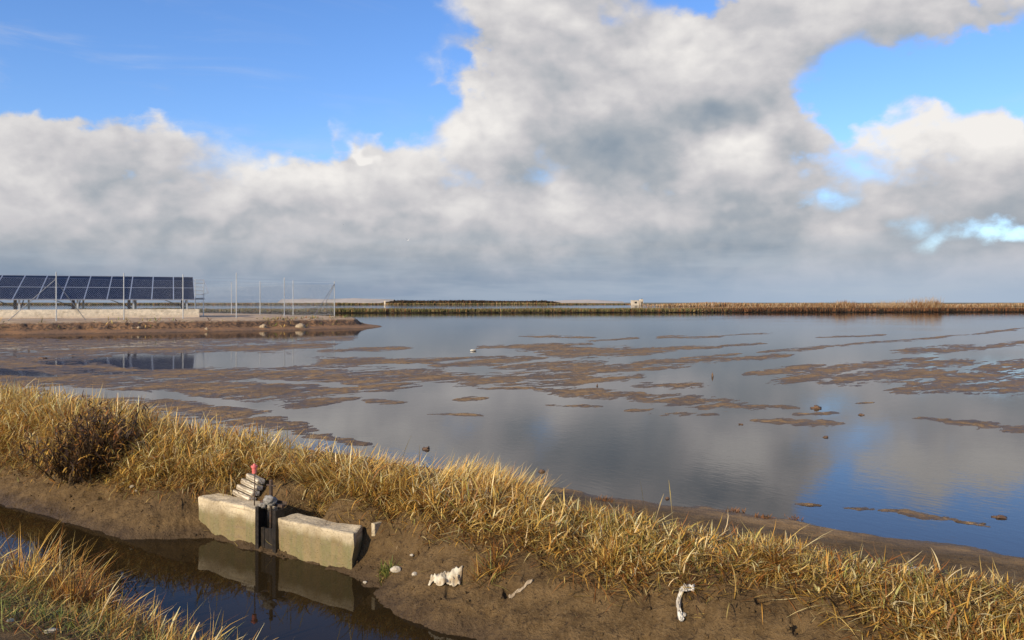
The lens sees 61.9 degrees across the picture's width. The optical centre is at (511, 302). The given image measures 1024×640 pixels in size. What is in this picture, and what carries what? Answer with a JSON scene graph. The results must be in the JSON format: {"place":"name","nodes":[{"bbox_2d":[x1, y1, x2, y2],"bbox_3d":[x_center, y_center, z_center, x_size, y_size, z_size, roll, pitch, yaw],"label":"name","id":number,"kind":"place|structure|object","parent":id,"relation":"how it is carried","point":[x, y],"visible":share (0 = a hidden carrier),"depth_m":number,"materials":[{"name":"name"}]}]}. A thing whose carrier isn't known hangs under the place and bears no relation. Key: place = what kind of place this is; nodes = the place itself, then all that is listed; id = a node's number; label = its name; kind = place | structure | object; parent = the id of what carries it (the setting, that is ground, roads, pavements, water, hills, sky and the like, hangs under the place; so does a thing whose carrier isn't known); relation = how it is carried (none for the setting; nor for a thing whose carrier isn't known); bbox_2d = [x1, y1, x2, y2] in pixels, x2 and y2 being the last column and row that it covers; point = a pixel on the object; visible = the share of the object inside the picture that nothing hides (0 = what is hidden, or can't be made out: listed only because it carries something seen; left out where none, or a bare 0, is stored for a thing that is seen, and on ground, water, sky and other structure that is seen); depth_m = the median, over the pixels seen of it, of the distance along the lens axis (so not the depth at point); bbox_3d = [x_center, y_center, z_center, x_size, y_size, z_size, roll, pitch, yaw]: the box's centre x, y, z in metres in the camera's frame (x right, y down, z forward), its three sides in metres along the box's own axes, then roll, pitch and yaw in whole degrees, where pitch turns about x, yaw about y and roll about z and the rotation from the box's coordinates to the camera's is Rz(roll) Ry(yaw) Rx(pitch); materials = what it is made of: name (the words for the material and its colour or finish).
{"place":"outdoors","nodes":[
{"label":"outdoors","id":0,"kind":"place"},
{"bbox_2d":[0,313,381,334],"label":"embankment","id":1,"kind":"structure","parent":0,"point":[31,326],"depth_m":44.91,"materials":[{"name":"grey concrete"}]},
{"bbox_2d":[0,309,198,318],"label":"concrete beam","id":2,"kind":"structure","parent":1,"relation":"on","point":[158,313],"depth_m":49.27,"materials":[{"name":"beige concrete"}]},
{"bbox_2d":[0,272,334,320],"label":"chain link fence","id":3,"kind":"object","parent":1,"relation":"on","point":[236,294],"visible":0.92,"depth_m":49.49,"materials":[{"name":"metal"}]},
{"bbox_2d":[0,315,362,328],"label":"edge weeds","id":4,"kind":"object","parent":1,"relation":"on","point":[278,317],"visible":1,"depth_m":47.71,"materials":[{"name":"brown plant"}]},
{"bbox_2d":[194,279,208,315],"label":"lattice stand","id":5,"kind":"object","parent":1,"relation":"on","point":[203,294],"visible":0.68,"depth_m":56.98,"materials":[{"name":"metal"}]},
{"bbox_2d":[295,323,305,327],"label":"boulder","id":6,"kind":"object","parent":1,"relation":"on","point":[300,325],"visible":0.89,"depth_m":47.45,"materials":[{"name":"stone"}]},
{"bbox_2d":[0,504,476,639],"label":"ditch water","id":7,"kind":"structure","parent":0,"point":[252,592],"depth_m":5.71,"materials":[{"name":"black liquid"}]},
{"bbox_2d":[277,298,393,302],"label":"hills","id":8,"kind":"structure","parent":0,"point":[353,300],"depth_m":2573.69,"materials":[{"name":"grey"}]},
{"bbox_2d":[0,328,1023,639],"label":"mud flat","id":9,"kind":"structure","parent":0,"point":[914,484],"depth_m":7.83,"materials":[{"name":"brown soil"}]},
{"bbox_2d":[0,541,40,577],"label":"golden tussock","id":10,"kind":"object","parent":9,"relation":"on","point":[6,565],"visible":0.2,"depth_m":5.69,"materials":[{"name":"yellow plant"}]},
{"bbox_2d":[44,627,57,633],"bbox_3d":[-2.152,1.534,3.982,0.064,0.029,0.042,0,0,-21],"label":"stone","id":11,"kind":"object","parent":9,"relation":"on","point":[50,629],"visible":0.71,"depth_m":3.97,"materials":[{"name":"grey stone"}]},
{"bbox_2d":[2,400,150,483],"bbox_3d":[-4.076,1.285,8.134,1.396,0.782,1.421,0,0,0],"label":"dead shrub","id":12,"kind":"object","parent":9,"relation":"on","point":[82,456],"visible":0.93,"depth_m":7.89,"materials":[{"name":"brown plant"}]},
{"bbox_2d":[0,520,156,605],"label":"pale tussock","id":13,"kind":"object","parent":9,"relation":"on","point":[29,573],"visible":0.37,"depth_m":5.21,"materials":[{"name":"yellow plant"}]},
{"bbox_2d":[73,584,191,639],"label":"golden tussock","id":14,"kind":"object","parent":9,"relation":"on","point":[119,611],"visible":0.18,"depth_m":4.61,"materials":[{"name":"yellow plant"}]},
{"bbox_2d":[0,531,293,639],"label":"bank grass","id":15,"kind":"structure","parent":9,"relation":"on","point":[76,619],"depth_m":4.23,"materials":[{"name":"plant"}]},
{"bbox_2d":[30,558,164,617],"bbox_3d":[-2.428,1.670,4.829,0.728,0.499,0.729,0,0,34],"label":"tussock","id":16,"kind":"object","parent":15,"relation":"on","point":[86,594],"visible":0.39,"depth_m":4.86,"materials":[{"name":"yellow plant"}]},
{"bbox_2d":[147,613,221,639],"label":"golden tussock","id":17,"kind":"object","parent":9,"relation":"on","point":[176,631],"visible":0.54,"depth_m":4.24,"materials":[{"name":"yellow plant"}]},
{"bbox_2d":[198,480,381,569],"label":"sluice gate","id":18,"kind":"structure","parent":9,"relation":"on","point":[265,522],"depth_m":6.44,"materials":[{"name":"concrete"}]},
{"bbox_2d":[232,473,264,500],"bbox_3d":[-2.173,1.518,7.033,0.308,0.208,0.150,0,0,43],"label":"plank stack","id":19,"kind":"object","parent":18,"relation":"on","point":[245,488],"visible":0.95,"depth_m":6.98,"materials":[{"name":"white wood"}]},
{"bbox_2d":[251,464,257,505],"bbox_3d":[-2.029,1.495,6.720,0.053,0.450,0.054,0,0,0],"label":"marker rod","id":20,"kind":"object","parent":18,"relation":"attached to","point":[254,468],"visible":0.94,"depth_m":6.71,"materials":[{"name":"metal"}]},
{"bbox_2d":[374,556,398,585],"bbox_3d":[-0.851,1.807,5.755,0.218,0.189,0.208,0,0,29],"label":"grass tussock","id":21,"kind":"object","parent":9,"relation":"on","point":[386,570],"depth_m":5.76,"materials":[{"name":"green plant"}]},
{"bbox_2d":[390,566,400,572],"bbox_3d":[-0.773,1.789,5.721,0.088,0.042,0.059,0,0,0],"label":"stone","id":22,"kind":"object","parent":9,"relation":"on","point":[395,569],"visible":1,"depth_m":5.70,"materials":[{"name":"white stone"}]},
{"bbox_2d":[428,565,462,586],"bbox_3d":[-0.417,1.707,5.318,0.206,0.113,0.112,0,0,7],"label":"foam sheet","id":23,"kind":"object","parent":9,"relation":"on","point":[450,577],"visible":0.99,"depth_m":5.31,"materials":[{"name":"white plastic"}]},
{"bbox_2d":[458,541,526,589],"bbox_3d":[-0.137,1.599,5.254,0.495,0.312,0.456,0,0,28],"label":"grass tussock","id":24,"kind":"object","parent":9,"relation":"on","point":[494,567],"depth_m":5.24,"materials":[{"name":"yellow plant"}]},
{"bbox_2d":[0,461,1014,639],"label":"mud crumbs","id":25,"kind":"object","parent":9,"relation":"on","point":[716,598],"visible":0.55,"depth_m":5.01,"materials":[{"name":"brown soil"}]},
{"bbox_2d":[7,449,1015,639],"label":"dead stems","id":26,"kind":"object","parent":9,"relation":"on","point":[570,562],"visible":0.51,"depth_m":4.79,"materials":[{"name":"brown plant"}]},
{"bbox_2d":[0,376,1023,639],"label":"dry grass","id":27,"kind":"structure","parent":9,"relation":"on","point":[384,482],"depth_m":5.72,"materials":[{"name":"yellow plant"}]},
{"bbox_2d":[508,579,532,598],"bbox_3d":[0.053,1.683,5.022,0.150,0.109,0.023,0,0,-12],"label":"driftwood","id":28,"kind":"object","parent":9,"relation":"on","point":[518,590],"visible":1,"depth_m":5.02,"materials":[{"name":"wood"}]},
{"bbox_2d":[595,495,612,501],"bbox_3d":[0.708,1.462,6.341,0.195,0.075,0.181,0,0,22],"label":"rust tuft","id":29,"kind":"object","parent":9,"relation":"on","point":[604,499],"visible":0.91,"depth_m":6.33,"materials":[{"name":"brown plant"}]},
{"bbox_2d":[583,536,634,573],"bbox_3d":[0.581,1.466,5.001,0.348,0.252,0.284,0,0,24],"label":"grass tussock","id":30,"kind":"object","parent":9,"relation":"on","point":[616,551],"depth_m":5.00,"materials":[{"name":"yellow plant"}]},
{"bbox_2d":[610,553,662,595],"bbox_3d":[0.710,1.538,4.863,0.355,0.218,0.410,0,0,0],"label":"grass tussock","id":31,"kind":"object","parent":9,"relation":"on","point":[641,578],"depth_m":4.82,"materials":[{"name":"brown plant"}]},
{"bbox_2d":[676,583,694,621],"bbox_3d":[0.916,1.602,4.571,0.079,0.150,0.214,0,0,30],"label":"driftwood","id":32,"kind":"object","parent":9,"relation":"on","point":[679,611],"visible":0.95,"depth_m":4.58,"materials":[{"name":"wood"}]},
{"bbox_2d":[726,507,745,512],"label":"rust tuft","id":33,"kind":"object","parent":9,"relation":"on","point":[734,510],"visible":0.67,"depth_m":6.12,"materials":[{"name":"brown plant"}]},
{"bbox_2d":[754,512,776,518],"bbox_3d":[1.737,1.483,5.908,0.199,0.066,0.170,0,0,-39],"label":"rust tuft","id":34,"kind":"object","parent":9,"relation":"on","point":[767,516],"visible":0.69,"depth_m":5.92,"materials":[{"name":"brown plant"}]},
{"bbox_2d":[728,524,825,588],"bbox_3d":[1.449,1.410,4.681,0.737,0.389,0.558,0,0,0],"label":"grass tussock","id":35,"kind":"object","parent":9,"relation":"on","point":[771,557],"depth_m":4.69,"materials":[{"name":"plant"}]},
{"bbox_2d":[783,515,803,520],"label":"rust tuft","id":36,"kind":"object","parent":9,"relation":"on","point":[793,518],"visible":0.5,"depth_m":5.93,"materials":[{"name":"brown plant"}]},
{"bbox_2d":[0,312,1023,419],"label":"paddy water","id":37,"kind":"structure","parent":0,"point":[432,335],"depth_m":26.13,"materials":[{"name":"grey liquid"}]},
{"bbox_2d":[810,405,821,409],"bbox_3d":[4.311,1.490,12.098,0.164,0.078,0.116,0,0,0],"label":"mud clod","id":38,"kind":"object","parent":37,"relation":"on","point":[815,407],"visible":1,"depth_m":12.07,"materials":[{"name":"brown soil"}]},
{"bbox_2d":[991,515,1006,518],"bbox_3d":[3.394,1.496,5.951,0.098,0.028,0.061,0,0,16],"label":"mud clod","id":39,"kind":"object","parent":37,"relation":"on","point":[1000,517],"visible":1,"depth_m":5.94,"materials":[{"name":"brown soil"}]},
{"bbox_2d":[0,305,1023,309],"bbox_3d":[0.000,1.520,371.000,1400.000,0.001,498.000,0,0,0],"label":"paddy water","id":40,"kind":"structure","parent":0,"point":[9,307],"depth_m":324.85,"materials":[{"name":"grey liquid"}]},
{"bbox_2d":[630,299,642,304],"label":"ruined hut","id":41,"kind":"object","parent":40,"relation":"on","point":[636,302],"visible":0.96,"depth_m":517.98,"materials":[{"name":"paint"}]},
{"bbox_2d":[639,302,1023,306],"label":"reeds","id":42,"kind":"object","parent":40,"relation":"on","point":[720,304],"visible":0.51,"depth_m":320.05,"materials":[{"name":"brown plant"}]},
{"bbox_2d":[0,0,1023,302],"label":"sky","id":43,"kind":"structure","parent":0,"point":[652,151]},
{"bbox_2d":[132,303,1022,303],"bbox_3d":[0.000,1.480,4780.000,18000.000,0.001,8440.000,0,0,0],"label":"field","id":44,"kind":"structure","parent":0,"point":[768,303],"depth_m":1272.12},
{"bbox_2d":[0,302,669,304],"bbox_3d":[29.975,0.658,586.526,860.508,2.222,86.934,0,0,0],"label":"scrub","id":45,"kind":"object","parent":44,"relation":"on","point":[336,303],"visible":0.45,"depth_m":561.90,"materials":[{"name":"brown plant"}]},
{"bbox_2d":[378,299,559,303],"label":"wood","id":46,"kind":"object","parent":44,"relation":"on","point":[457,301],"visible":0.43,"depth_m":737.25,"materials":[{"name":"brown plant"}]},
{"bbox_2d":[553,300,623,302],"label":"hills","id":47,"kind":"structure","parent":0,"point":[582,301],"depth_m":2572.75,"materials":[{"name":"grey"}]},
{"bbox_2d":[199,310,1023,312],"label":"dyke","id":48,"kind":"structure","parent":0,"point":[585,312],"depth_m":125.43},
{"bbox_2d":[71,307,1023,311],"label":"dyke scrub","id":49,"kind":"object","parent":48,"relation":"on","point":[754,309],"visible":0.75,"depth_m":126.73,"materials":[{"name":"brown plant"}]},
{"bbox_2d":[674,299,1023,308],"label":"reeds","id":50,"kind":"object","parent":48,"relation":"on","point":[844,304],"visible":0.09,"depth_m":142.74,"materials":[{"name":"brown plant"}]},
{"bbox_2d":[871,294,942,306],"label":"reed plumes","id":51,"kind":"object","parent":50,"relation":"on","point":[894,303],"visible":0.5,"depth_m":144.94,"materials":[{"name":"beige plant"}]},
{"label":"concrete beam","id":52,"kind":"object","parent":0,"visible":0},
{"bbox_2d":[0,275,195,309],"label":"solar array","id":53,"kind":"object","parent":52,"relation":"on","point":[162,289],"visible":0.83,"depth_m":51.40,"materials":[{"name":"glass"}]}
]}

